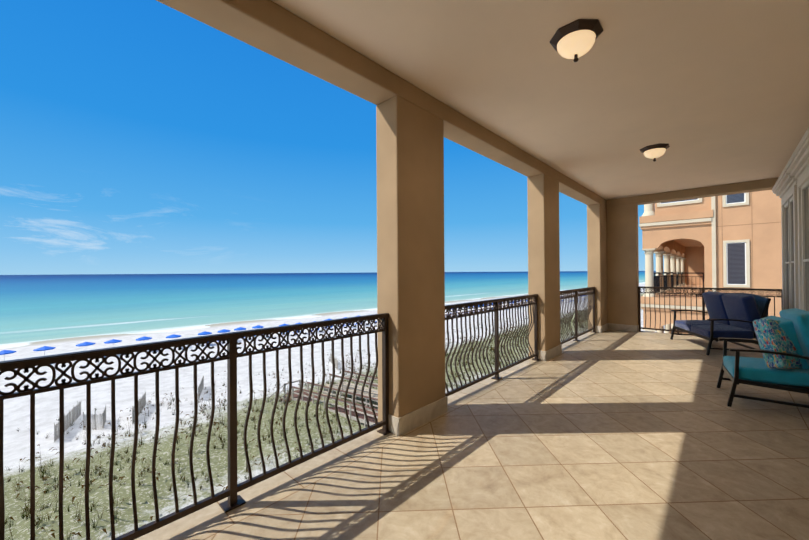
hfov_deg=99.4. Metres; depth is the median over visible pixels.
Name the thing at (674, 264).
trim
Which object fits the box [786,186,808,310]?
house window glass
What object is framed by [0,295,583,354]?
beach umbrellas
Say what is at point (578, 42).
ceiling lamp bowl
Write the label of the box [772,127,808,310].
house window trim
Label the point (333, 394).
boardwalk rails
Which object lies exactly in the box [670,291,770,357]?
loveseat
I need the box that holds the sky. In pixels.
[0,0,663,274]
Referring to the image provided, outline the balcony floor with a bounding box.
[134,329,808,539]
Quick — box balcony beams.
[156,0,778,206]
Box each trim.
[639,192,749,333]
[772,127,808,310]
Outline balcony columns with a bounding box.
[376,96,638,426]
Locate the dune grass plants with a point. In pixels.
(39, 521)
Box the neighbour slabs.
[639,210,712,335]
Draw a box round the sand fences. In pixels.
[54,354,337,441]
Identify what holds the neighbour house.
on the beach sand
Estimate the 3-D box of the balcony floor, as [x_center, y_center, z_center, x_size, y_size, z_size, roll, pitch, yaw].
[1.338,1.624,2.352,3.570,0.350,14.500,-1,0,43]
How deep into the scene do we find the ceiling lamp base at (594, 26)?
2.45 m
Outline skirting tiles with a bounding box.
[388,323,638,435]
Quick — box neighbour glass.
[661,193,744,283]
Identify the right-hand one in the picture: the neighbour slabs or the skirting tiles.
the neighbour slabs
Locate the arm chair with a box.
[716,308,808,407]
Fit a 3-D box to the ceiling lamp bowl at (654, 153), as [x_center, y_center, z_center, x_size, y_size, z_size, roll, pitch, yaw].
[3.581,-1.652,4.910,0.260,0.098,0.260,-1,0,43]
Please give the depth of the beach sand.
29.13 m
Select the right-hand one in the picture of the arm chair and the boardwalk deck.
the arm chair
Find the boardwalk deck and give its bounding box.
[281,370,377,422]
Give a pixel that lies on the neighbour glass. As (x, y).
(736, 261)
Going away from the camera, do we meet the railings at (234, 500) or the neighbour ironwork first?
the railings at (234, 500)
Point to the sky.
(137, 136)
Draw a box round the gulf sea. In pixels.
[0,271,663,348]
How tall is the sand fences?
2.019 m
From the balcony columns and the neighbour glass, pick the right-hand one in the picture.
the neighbour glass
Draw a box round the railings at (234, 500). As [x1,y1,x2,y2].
[0,286,782,539]
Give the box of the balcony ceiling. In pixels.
[271,0,808,199]
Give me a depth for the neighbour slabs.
13.40 m
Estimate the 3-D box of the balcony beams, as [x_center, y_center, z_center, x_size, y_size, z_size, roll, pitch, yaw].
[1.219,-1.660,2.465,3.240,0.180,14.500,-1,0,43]
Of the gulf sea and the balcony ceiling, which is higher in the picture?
the balcony ceiling
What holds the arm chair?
on the balcony floor
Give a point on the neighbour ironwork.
(656, 281)
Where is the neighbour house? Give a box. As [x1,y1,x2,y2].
[641,190,781,339]
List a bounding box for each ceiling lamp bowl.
[557,30,595,58]
[644,148,665,158]
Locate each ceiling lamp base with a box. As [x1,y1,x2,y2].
[550,19,602,61]
[640,143,669,161]
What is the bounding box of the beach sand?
[0,283,664,539]
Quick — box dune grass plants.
[5,312,587,539]
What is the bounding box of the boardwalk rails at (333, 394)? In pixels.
[266,371,377,426]
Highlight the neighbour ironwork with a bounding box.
[654,272,703,332]
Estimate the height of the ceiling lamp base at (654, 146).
0.198 m

